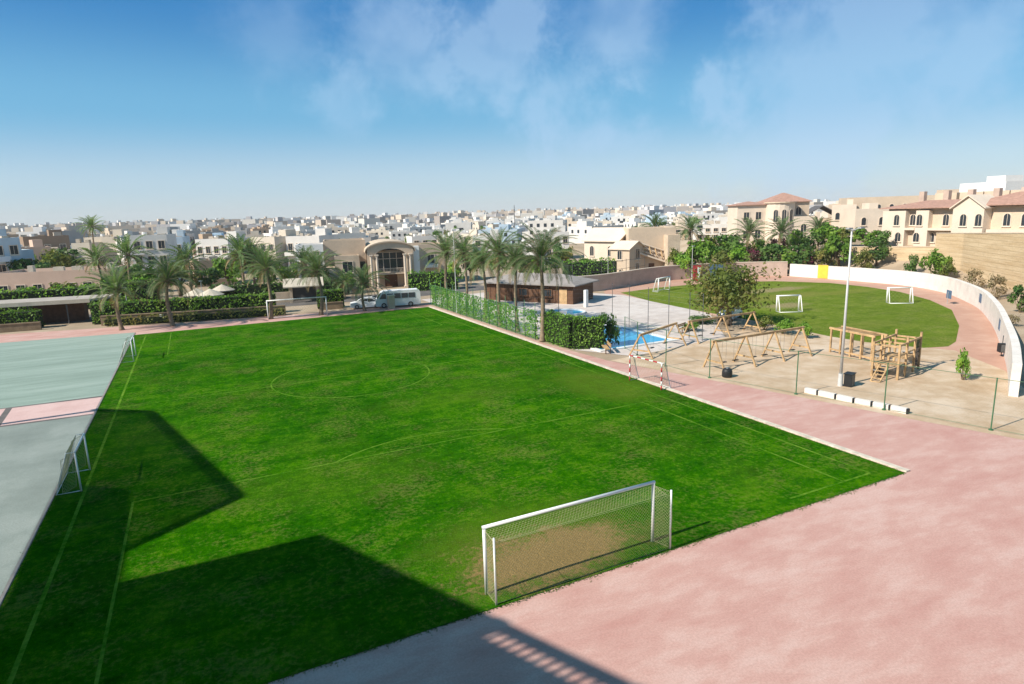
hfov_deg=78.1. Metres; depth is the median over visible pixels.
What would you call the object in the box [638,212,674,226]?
palm tree
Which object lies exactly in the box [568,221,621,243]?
town house
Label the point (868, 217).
house
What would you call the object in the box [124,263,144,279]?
tree
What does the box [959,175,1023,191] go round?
house
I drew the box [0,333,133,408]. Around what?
sports court
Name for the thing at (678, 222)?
house
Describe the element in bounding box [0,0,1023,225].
sky
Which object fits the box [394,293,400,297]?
side window
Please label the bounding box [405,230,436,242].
house
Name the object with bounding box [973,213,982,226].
window
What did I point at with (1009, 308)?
ground
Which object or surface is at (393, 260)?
window
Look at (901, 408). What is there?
kerb block
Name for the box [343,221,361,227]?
town house
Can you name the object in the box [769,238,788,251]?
tree
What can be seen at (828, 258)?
shrub
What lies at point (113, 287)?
palm tree
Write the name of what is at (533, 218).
town house
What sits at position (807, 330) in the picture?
shrub
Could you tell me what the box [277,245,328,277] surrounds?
palm tree
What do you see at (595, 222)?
town house
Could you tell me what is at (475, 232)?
town house
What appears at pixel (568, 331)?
hedge
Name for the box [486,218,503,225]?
town house
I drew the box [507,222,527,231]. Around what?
town house
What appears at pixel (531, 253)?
house
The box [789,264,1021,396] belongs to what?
curved wall
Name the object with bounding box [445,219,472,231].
town house
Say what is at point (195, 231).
town house
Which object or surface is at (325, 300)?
football goal
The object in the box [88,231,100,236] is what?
town house
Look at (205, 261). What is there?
house
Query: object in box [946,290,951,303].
sign board
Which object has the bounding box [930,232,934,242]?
window
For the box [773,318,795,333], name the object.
shrub
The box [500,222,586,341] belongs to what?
palm tree
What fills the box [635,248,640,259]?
window
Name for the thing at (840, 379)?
light pole
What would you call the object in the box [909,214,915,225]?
window
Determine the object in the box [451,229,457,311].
light pole
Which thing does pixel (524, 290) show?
window
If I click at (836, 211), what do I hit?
house
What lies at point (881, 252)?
tree
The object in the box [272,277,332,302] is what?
gatehouse
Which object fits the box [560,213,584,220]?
town house
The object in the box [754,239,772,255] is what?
tree
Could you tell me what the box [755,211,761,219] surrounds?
window
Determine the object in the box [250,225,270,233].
town house
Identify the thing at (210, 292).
garden parasol
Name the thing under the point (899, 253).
retaining wall
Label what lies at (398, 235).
town house
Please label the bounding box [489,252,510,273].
tree
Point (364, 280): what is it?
palm tree
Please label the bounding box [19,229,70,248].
house
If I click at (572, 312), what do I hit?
swimming pool
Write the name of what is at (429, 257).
window
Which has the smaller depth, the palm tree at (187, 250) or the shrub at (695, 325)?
the shrub at (695, 325)
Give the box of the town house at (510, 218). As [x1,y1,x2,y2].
[505,215,529,223]
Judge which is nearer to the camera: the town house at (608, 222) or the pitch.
the pitch
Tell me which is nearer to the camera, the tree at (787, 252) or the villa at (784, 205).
the tree at (787, 252)
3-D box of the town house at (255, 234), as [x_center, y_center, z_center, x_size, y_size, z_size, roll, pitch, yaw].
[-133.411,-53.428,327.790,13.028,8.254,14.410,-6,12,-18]
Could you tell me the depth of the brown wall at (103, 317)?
83.17 m
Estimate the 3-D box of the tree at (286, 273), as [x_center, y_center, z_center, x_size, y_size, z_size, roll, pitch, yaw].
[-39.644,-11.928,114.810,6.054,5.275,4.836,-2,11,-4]
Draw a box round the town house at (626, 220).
[625,216,653,221]
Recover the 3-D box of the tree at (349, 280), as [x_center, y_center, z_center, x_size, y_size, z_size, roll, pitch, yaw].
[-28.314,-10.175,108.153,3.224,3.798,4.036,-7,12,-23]
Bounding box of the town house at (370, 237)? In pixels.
[362,234,377,248]
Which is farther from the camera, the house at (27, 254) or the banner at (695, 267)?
the house at (27, 254)
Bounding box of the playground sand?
[609,324,1023,439]
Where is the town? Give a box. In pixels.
[0,199,835,236]
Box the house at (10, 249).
[0,229,24,271]
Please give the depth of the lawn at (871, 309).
76.62 m
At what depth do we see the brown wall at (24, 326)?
78.76 m
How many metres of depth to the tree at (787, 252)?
116.15 m
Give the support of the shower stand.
on the pool deck
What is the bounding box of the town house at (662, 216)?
[643,212,666,224]
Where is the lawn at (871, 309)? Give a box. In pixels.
[622,281,958,347]
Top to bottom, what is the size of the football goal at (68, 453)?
2.040 m
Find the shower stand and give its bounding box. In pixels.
[584,290,591,306]
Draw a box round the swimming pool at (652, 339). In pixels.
[589,324,678,351]
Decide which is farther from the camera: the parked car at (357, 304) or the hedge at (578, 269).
the hedge at (578, 269)
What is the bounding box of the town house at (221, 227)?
[202,225,230,231]
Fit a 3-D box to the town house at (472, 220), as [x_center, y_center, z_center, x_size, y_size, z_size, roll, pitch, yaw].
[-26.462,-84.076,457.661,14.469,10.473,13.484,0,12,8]
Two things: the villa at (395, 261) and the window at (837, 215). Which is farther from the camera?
the window at (837, 215)
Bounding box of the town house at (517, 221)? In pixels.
[512,219,527,224]
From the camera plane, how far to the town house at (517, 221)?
394.17 m
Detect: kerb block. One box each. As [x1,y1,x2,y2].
[804,387,818,394]
[818,390,836,398]
[836,394,854,402]
[854,398,873,406]
[873,401,890,409]
[890,405,909,413]
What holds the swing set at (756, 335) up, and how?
on the playground sand
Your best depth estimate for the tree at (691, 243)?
125.31 m
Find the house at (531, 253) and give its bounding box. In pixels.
[514,235,546,264]
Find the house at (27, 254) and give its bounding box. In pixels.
[21,249,34,263]
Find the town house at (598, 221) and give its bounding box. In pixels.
[586,218,607,222]
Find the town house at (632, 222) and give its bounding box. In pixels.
[623,218,645,226]
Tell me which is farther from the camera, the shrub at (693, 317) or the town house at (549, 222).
the town house at (549, 222)
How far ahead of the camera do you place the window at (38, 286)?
107.94 m
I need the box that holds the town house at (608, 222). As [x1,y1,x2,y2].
[603,221,623,226]
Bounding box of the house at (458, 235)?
[437,231,463,263]
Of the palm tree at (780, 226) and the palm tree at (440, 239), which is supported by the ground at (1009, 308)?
the palm tree at (780, 226)
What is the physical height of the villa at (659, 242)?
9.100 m
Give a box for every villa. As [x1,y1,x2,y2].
[295,238,444,289]
[581,227,646,271]
[623,226,679,267]
[726,193,820,245]
[809,205,831,235]
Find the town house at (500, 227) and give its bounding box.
[472,224,520,252]
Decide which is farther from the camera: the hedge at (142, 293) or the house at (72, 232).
the house at (72, 232)
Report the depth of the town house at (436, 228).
343.39 m
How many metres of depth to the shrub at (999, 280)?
80.02 m
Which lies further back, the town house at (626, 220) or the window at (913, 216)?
the town house at (626, 220)
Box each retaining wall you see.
[849,246,934,260]
[935,233,1023,291]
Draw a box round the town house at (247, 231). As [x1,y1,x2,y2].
[233,227,250,236]
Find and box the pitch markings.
[6,308,870,683]
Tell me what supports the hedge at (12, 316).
on the ground at (1009, 308)
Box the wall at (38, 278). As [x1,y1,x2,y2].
[0,265,126,292]
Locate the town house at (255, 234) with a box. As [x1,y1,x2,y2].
[246,231,263,236]
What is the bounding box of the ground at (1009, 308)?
[0,233,1023,439]
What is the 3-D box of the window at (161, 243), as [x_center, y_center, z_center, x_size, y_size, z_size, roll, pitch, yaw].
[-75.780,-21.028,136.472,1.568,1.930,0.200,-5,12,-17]
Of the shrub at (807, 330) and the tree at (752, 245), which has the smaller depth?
the shrub at (807, 330)
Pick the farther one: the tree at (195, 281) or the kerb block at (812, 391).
the tree at (195, 281)
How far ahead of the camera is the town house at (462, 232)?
283.97 m
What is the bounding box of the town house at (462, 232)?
[448,229,468,235]
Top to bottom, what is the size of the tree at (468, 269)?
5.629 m
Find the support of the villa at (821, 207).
on the ground at (1009, 308)
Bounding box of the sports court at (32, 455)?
[0,415,91,596]
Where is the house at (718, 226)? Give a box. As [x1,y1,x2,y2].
[693,217,727,240]
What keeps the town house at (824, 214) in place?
on the ground at (1009, 308)
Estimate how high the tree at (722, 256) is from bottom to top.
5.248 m
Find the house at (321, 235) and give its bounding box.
[284,228,338,267]
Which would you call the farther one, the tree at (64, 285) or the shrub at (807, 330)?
the tree at (64, 285)
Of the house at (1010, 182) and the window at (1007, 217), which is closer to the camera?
the window at (1007, 217)
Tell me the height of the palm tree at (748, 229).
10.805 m
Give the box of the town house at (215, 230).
[205,228,225,234]
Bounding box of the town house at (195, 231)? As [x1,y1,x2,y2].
[170,227,199,238]
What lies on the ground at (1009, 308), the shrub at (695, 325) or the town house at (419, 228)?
the town house at (419, 228)
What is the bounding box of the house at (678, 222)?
[663,220,689,239]
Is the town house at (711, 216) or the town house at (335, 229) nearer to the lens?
the town house at (335, 229)
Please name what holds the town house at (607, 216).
on the ground at (1009, 308)
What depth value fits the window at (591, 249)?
130.75 m
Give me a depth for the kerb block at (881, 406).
39.11 m
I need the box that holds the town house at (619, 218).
[611,213,636,224]
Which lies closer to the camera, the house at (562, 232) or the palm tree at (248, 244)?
the palm tree at (248, 244)
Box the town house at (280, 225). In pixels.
[271,222,301,229]
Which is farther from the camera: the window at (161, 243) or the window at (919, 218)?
the window at (161, 243)
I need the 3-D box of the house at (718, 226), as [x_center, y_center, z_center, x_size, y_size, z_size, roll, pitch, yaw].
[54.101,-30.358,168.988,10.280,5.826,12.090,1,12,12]
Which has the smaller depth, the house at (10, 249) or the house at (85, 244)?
the house at (10, 249)
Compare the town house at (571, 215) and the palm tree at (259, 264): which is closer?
the palm tree at (259, 264)
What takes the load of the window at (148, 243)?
in the house at (163, 237)
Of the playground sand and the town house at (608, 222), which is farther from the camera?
the town house at (608, 222)
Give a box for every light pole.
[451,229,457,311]
[837,227,864,386]
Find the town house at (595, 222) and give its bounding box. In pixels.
[571,219,602,225]
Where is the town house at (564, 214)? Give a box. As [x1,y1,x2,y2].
[557,212,575,217]
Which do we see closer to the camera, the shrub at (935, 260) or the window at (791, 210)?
the shrub at (935, 260)
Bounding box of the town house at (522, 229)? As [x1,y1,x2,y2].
[510,224,524,240]
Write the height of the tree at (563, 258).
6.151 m
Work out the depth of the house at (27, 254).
122.72 m
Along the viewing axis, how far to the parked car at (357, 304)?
89.50 m
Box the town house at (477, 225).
[472,221,485,228]
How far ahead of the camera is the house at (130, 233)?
147.90 m
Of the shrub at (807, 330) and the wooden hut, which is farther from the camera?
the wooden hut
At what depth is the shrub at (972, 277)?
88.47 m
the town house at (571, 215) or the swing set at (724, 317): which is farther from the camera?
the town house at (571, 215)
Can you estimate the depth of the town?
651.09 m
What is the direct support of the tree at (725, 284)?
on the ground at (1009, 308)
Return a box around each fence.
[429,279,538,339]
[523,283,703,339]
[534,257,644,274]
[624,317,1022,434]
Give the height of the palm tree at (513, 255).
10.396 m
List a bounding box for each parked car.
[350,296,377,308]
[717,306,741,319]
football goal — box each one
[56,433,90,494]
[119,335,136,362]
[266,296,327,319]
[482,480,671,605]
[629,355,670,389]
[652,276,670,291]
[776,295,802,312]
[886,287,913,303]
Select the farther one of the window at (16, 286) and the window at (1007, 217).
the window at (16, 286)
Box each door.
[385,274,397,286]
[559,289,566,303]
[851,375,854,386]
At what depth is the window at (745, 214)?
146.71 m
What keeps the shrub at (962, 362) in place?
on the playground sand
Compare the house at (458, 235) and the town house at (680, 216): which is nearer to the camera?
the house at (458, 235)
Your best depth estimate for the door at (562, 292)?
88.00 m
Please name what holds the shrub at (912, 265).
on the ground at (1009, 308)
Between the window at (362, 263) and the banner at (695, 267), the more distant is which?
the window at (362, 263)
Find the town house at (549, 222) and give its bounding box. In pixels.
[522,215,566,239]
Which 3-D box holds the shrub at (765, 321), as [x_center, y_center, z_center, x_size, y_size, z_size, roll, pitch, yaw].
[25.978,-1.996,65.045,1.858,1.662,2.259,-5,12,-16]
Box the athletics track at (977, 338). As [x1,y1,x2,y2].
[604,276,1006,371]
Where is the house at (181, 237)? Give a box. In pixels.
[172,230,191,257]
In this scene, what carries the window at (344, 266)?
in the villa at (395, 261)
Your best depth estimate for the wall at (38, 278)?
108.34 m
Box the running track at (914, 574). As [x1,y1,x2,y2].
[0,304,1023,683]
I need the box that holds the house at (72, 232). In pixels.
[39,225,87,244]
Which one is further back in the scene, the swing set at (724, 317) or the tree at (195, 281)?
the tree at (195, 281)
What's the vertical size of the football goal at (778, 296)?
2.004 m
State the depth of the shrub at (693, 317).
69.62 m
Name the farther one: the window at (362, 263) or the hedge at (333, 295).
the window at (362, 263)
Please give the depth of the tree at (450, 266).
114.35 m
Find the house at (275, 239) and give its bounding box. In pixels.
[250,229,297,267]
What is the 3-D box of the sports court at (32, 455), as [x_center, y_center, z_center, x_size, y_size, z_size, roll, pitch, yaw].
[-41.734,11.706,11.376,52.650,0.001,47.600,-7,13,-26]
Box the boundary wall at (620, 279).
[579,261,787,291]
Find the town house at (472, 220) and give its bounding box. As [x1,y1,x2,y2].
[467,219,485,223]
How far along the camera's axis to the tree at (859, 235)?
118.02 m
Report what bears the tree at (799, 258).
on the ground at (1009, 308)
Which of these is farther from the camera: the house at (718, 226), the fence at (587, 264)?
the house at (718, 226)
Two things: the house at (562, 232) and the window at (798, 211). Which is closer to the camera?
the window at (798, 211)
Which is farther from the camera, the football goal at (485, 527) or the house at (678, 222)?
the house at (678, 222)
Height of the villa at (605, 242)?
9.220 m
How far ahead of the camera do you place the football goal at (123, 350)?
59.75 m
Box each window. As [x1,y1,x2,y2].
[0,264,6,271]
[0,285,8,291]
[8,245,19,255]
[15,284,25,288]
[32,284,42,288]
[145,241,153,249]
[157,240,165,248]
[205,246,210,253]
[213,246,218,253]
[221,246,226,253]
[342,261,353,272]
[359,261,365,269]
[376,251,403,272]
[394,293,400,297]
[401,293,407,297]
[408,292,414,296]
[427,254,435,263]
[518,288,527,296]
[544,289,552,297]
[589,245,594,256]
[607,246,610,256]
[617,250,621,260]
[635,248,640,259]
[743,212,749,220]
[754,230,760,238]
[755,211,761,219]
[773,209,778,222]
[781,209,786,222]
[789,209,792,221]
[795,206,801,215]
[800,223,806,232]
[834,212,839,220]
[861,217,866,225]
[878,217,882,225]
[893,214,899,225]
[894,232,901,241]
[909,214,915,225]
[911,232,919,242]
[915,214,922,226]
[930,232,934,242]
[941,213,949,226]
[958,213,967,226]
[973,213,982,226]
[1001,213,1011,226]
[1020,213,1023,226]
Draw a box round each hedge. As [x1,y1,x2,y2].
[0,283,101,312]
[0,308,45,326]
[89,290,275,324]
[101,277,159,302]
[103,306,285,326]
[208,276,345,295]
[316,288,344,308]
[407,268,458,290]
[539,309,605,349]
[562,256,617,275]
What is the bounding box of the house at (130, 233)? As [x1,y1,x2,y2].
[113,231,133,264]
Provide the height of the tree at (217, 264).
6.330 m
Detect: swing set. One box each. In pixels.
[628,322,686,358]
[683,311,761,343]
[703,326,812,367]
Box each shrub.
[598,312,620,344]
[683,322,700,330]
[688,314,715,323]
[755,315,775,329]
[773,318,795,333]
[798,321,813,336]
[819,243,837,265]
[852,247,875,267]
[903,253,918,271]
[918,248,952,274]
[938,259,957,275]
[955,347,970,379]
[963,268,986,287]
[984,273,1010,298]
[1006,284,1023,312]
[1008,314,1021,323]
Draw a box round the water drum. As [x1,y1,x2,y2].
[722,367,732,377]
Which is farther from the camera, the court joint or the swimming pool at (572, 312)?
the swimming pool at (572, 312)
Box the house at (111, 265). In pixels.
[101,262,133,268]
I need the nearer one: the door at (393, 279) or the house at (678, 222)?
the door at (393, 279)
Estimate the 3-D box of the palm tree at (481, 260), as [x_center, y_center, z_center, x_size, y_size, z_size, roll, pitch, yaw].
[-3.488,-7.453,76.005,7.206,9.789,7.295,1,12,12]
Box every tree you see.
[6,258,50,270]
[10,286,36,291]
[38,248,71,267]
[49,281,80,288]
[54,247,85,266]
[71,215,105,258]
[71,242,120,300]
[74,262,153,329]
[94,233,155,278]
[123,251,207,325]
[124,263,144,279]
[130,265,175,287]
[155,240,216,298]
[169,262,202,296]
[196,267,222,288]
[207,257,241,285]
[212,233,264,284]
[225,236,273,283]
[228,250,251,276]
[229,243,298,318]
[240,247,284,283]
[255,261,282,282]
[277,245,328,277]
[277,263,297,281]
[280,245,351,314]
[324,269,359,298]
[334,263,389,310]
[338,272,355,292]
[418,230,466,307]
[437,230,482,308]
[447,261,464,279]
[454,239,507,313]
[459,251,481,278]
[464,226,529,326]
[487,236,543,331]
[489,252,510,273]
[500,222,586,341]
[509,253,530,272]
[531,259,550,272]
[548,242,561,273]
[558,246,572,267]
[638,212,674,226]
[666,247,679,264]
[672,215,709,241]
[673,251,694,270]
[681,260,780,325]
[682,240,711,263]
[686,237,720,263]
[699,235,723,261]
[708,249,734,266]
[711,233,744,260]
[726,217,773,253]
[726,244,751,261]
[744,240,756,254]
[748,248,762,261]
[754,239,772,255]
[757,243,784,261]
[760,216,804,259]
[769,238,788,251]
[769,245,797,263]
[785,229,802,251]
[786,244,815,264]
[793,255,813,264]
[798,232,826,251]
[799,214,835,251]
[801,249,817,263]
[807,248,827,264]
[808,222,845,242]
[820,233,853,265]
[830,250,853,265]
[836,227,864,241]
[849,227,880,245]
[866,230,891,245]
[866,242,892,265]
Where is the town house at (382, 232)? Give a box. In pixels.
[366,227,392,237]
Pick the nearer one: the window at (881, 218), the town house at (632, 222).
the window at (881, 218)
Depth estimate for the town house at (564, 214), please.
428.75 m
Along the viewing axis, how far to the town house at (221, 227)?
428.19 m
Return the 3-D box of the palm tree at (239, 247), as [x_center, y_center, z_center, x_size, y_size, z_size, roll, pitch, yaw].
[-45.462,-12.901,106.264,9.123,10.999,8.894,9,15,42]
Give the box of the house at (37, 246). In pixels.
[21,240,53,266]
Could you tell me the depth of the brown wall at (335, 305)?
89.86 m
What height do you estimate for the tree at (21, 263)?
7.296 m
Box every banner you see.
[692,265,700,282]
[709,264,724,278]
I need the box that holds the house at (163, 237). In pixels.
[130,227,180,279]
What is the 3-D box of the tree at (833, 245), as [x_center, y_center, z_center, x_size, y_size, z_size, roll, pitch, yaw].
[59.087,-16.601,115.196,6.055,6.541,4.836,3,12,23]
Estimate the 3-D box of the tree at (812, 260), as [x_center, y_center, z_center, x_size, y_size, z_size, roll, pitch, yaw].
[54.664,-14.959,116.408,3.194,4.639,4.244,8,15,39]
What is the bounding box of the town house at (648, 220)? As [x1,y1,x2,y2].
[642,218,662,226]
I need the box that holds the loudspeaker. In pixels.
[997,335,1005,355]
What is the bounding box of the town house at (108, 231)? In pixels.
[100,228,131,234]
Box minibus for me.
[375,288,420,307]
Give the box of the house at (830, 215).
[828,204,839,217]
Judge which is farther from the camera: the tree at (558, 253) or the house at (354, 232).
the house at (354, 232)
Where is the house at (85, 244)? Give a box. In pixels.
[71,239,104,265]
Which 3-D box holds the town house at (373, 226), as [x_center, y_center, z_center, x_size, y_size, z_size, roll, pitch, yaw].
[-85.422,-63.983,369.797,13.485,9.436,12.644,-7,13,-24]
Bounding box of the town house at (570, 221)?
[565,217,576,230]
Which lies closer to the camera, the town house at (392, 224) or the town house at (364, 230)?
the town house at (364, 230)
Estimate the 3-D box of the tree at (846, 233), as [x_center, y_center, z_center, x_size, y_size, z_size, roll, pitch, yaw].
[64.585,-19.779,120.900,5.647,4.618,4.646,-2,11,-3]
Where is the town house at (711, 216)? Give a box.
[693,211,718,222]
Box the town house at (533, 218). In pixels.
[530,216,542,220]
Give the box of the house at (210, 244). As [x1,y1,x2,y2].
[194,231,251,273]
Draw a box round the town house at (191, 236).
[172,229,194,244]
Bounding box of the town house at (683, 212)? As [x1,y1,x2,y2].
[678,211,695,215]
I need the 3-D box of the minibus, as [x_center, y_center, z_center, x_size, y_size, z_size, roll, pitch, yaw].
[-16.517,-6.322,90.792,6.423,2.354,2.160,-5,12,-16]
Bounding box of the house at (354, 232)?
[332,227,365,238]
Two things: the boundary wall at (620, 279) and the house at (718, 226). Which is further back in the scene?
the house at (718, 226)
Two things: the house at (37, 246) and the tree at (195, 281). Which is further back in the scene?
the house at (37, 246)
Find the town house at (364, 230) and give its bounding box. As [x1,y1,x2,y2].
[360,229,375,235]
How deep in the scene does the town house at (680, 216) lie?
372.06 m
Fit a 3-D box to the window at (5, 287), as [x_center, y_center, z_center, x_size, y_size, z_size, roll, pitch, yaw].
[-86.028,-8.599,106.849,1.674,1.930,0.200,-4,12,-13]
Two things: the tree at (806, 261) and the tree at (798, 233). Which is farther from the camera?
the tree at (798, 233)
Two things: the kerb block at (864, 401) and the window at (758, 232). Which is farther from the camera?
the window at (758, 232)
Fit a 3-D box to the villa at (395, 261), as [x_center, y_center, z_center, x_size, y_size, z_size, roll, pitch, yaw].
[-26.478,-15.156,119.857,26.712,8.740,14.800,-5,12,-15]
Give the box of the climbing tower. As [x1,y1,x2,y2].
[870,329,922,382]
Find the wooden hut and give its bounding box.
[478,273,598,303]
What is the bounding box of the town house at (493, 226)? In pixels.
[488,224,513,228]
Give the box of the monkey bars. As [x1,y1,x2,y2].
[829,326,888,361]
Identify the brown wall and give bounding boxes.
[0,321,41,332]
[100,305,285,325]
[323,301,342,309]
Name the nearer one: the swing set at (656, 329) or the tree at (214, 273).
the swing set at (656, 329)
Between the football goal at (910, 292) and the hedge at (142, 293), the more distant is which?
the hedge at (142, 293)
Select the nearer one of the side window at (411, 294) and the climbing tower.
the climbing tower
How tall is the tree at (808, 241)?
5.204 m
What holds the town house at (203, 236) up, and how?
on the ground at (1009, 308)
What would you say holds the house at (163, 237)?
on the ground at (1009, 308)
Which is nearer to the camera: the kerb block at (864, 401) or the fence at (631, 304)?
the kerb block at (864, 401)
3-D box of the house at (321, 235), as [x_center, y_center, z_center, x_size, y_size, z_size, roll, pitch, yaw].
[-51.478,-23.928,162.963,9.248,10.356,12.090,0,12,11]
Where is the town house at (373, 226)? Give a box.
[360,224,378,229]
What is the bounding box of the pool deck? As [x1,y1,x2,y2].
[422,292,724,355]
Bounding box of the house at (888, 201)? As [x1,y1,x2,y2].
[839,189,958,208]
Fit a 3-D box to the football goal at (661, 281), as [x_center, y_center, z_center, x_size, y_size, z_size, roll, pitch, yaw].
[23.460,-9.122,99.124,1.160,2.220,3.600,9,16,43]
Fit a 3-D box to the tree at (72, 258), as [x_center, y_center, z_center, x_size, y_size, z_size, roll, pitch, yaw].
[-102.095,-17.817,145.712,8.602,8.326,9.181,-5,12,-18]
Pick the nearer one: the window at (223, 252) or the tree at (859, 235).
the tree at (859, 235)
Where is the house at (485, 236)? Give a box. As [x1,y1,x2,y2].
[473,229,499,259]
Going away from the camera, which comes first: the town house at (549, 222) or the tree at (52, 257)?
the tree at (52, 257)
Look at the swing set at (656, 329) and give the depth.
56.12 m
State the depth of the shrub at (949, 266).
96.33 m
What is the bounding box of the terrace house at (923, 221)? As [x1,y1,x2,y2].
[879,187,1023,245]
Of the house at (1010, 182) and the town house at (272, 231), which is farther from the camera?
the town house at (272, 231)
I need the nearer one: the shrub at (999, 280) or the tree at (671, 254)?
the shrub at (999, 280)
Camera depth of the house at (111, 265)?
117.47 m
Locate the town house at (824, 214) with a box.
[821,211,827,217]
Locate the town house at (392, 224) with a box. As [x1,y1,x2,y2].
[380,220,403,229]
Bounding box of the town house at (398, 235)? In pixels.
[389,228,417,241]
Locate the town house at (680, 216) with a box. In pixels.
[673,214,702,222]
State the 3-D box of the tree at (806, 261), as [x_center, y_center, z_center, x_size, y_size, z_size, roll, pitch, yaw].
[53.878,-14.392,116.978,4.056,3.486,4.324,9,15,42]
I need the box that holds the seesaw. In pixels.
[873,356,880,375]
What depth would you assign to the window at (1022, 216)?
97.61 m
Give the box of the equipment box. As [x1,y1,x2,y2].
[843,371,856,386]
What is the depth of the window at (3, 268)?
116.17 m
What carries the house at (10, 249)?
on the ground at (1009, 308)
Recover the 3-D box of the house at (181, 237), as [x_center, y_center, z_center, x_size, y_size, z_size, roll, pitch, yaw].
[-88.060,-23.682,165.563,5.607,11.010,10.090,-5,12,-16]
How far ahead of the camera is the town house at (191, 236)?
244.38 m
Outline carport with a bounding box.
[0,293,120,323]
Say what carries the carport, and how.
on the road
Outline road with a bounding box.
[44,285,483,323]
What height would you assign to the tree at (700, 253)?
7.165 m
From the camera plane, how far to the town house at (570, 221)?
299.28 m
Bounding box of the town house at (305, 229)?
[294,226,315,234]
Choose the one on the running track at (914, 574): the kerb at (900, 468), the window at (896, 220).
the kerb at (900, 468)
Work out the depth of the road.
101.10 m
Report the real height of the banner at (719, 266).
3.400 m
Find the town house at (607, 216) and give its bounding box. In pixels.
[600,213,622,220]
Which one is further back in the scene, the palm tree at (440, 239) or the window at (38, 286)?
the window at (38, 286)
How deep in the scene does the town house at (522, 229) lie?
305.10 m
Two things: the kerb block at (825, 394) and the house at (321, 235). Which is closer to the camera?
the kerb block at (825, 394)
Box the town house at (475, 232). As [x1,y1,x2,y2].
[461,229,482,248]
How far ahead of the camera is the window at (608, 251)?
127.50 m
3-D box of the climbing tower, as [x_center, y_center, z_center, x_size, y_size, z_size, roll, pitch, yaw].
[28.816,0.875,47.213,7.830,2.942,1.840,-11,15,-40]
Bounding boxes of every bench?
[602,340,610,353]
[678,322,688,332]
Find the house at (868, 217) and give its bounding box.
[839,203,888,237]
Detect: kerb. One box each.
[0,332,135,604]
[428,306,909,472]
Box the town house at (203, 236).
[192,234,223,256]
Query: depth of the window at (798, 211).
146.93 m
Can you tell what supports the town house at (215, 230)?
on the ground at (1009, 308)
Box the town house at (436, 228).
[432,226,445,234]
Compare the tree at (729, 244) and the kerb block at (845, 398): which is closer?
the kerb block at (845, 398)
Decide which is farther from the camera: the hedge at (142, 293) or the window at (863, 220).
the window at (863, 220)
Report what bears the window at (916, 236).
in the terrace house at (923, 221)
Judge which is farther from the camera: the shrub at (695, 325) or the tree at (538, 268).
the tree at (538, 268)
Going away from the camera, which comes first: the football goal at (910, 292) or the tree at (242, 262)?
the football goal at (910, 292)
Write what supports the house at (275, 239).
on the ground at (1009, 308)
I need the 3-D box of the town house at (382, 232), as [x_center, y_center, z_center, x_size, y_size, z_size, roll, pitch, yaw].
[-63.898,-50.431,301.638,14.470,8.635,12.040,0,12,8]
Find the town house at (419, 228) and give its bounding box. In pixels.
[397,224,431,232]
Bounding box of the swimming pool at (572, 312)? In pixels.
[547,309,585,315]
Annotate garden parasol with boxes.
[183,288,203,296]
[197,289,223,296]
[212,284,234,292]
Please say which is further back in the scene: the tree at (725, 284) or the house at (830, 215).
the house at (830, 215)
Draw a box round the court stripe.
[0,397,101,425]
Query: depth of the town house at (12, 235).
342.52 m
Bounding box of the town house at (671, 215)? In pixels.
[667,212,687,223]
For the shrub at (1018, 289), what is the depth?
70.64 m
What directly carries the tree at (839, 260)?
on the ground at (1009, 308)
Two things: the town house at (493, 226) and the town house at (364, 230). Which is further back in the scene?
the town house at (493, 226)
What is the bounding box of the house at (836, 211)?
[831,199,856,229]
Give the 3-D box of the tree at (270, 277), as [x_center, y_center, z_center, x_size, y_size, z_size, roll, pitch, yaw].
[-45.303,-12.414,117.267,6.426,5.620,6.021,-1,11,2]
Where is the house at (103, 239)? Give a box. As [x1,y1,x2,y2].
[83,229,128,264]
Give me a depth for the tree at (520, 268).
122.28 m
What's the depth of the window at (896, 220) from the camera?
116.63 m
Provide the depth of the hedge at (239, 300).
84.42 m
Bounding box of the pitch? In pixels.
[0,307,904,683]
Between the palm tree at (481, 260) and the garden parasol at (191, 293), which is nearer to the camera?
the palm tree at (481, 260)
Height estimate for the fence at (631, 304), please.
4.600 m
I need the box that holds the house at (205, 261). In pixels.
[190,256,236,286]
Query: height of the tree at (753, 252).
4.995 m
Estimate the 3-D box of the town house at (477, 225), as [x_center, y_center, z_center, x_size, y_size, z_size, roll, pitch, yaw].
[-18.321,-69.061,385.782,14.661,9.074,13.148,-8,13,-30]
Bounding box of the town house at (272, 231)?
[264,229,279,235]
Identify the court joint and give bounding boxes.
[0,396,101,426]
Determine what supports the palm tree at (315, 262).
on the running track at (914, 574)
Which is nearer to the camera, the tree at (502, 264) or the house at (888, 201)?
the tree at (502, 264)
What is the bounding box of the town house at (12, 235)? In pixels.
[6,232,18,237]
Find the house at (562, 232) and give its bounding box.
[542,225,568,258]
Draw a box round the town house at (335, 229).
[327,224,353,232]
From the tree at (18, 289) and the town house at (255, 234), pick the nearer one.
the tree at (18, 289)
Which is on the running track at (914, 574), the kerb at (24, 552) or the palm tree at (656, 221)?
the kerb at (24, 552)
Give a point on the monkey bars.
(852, 331)
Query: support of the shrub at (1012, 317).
on the ground at (1009, 308)

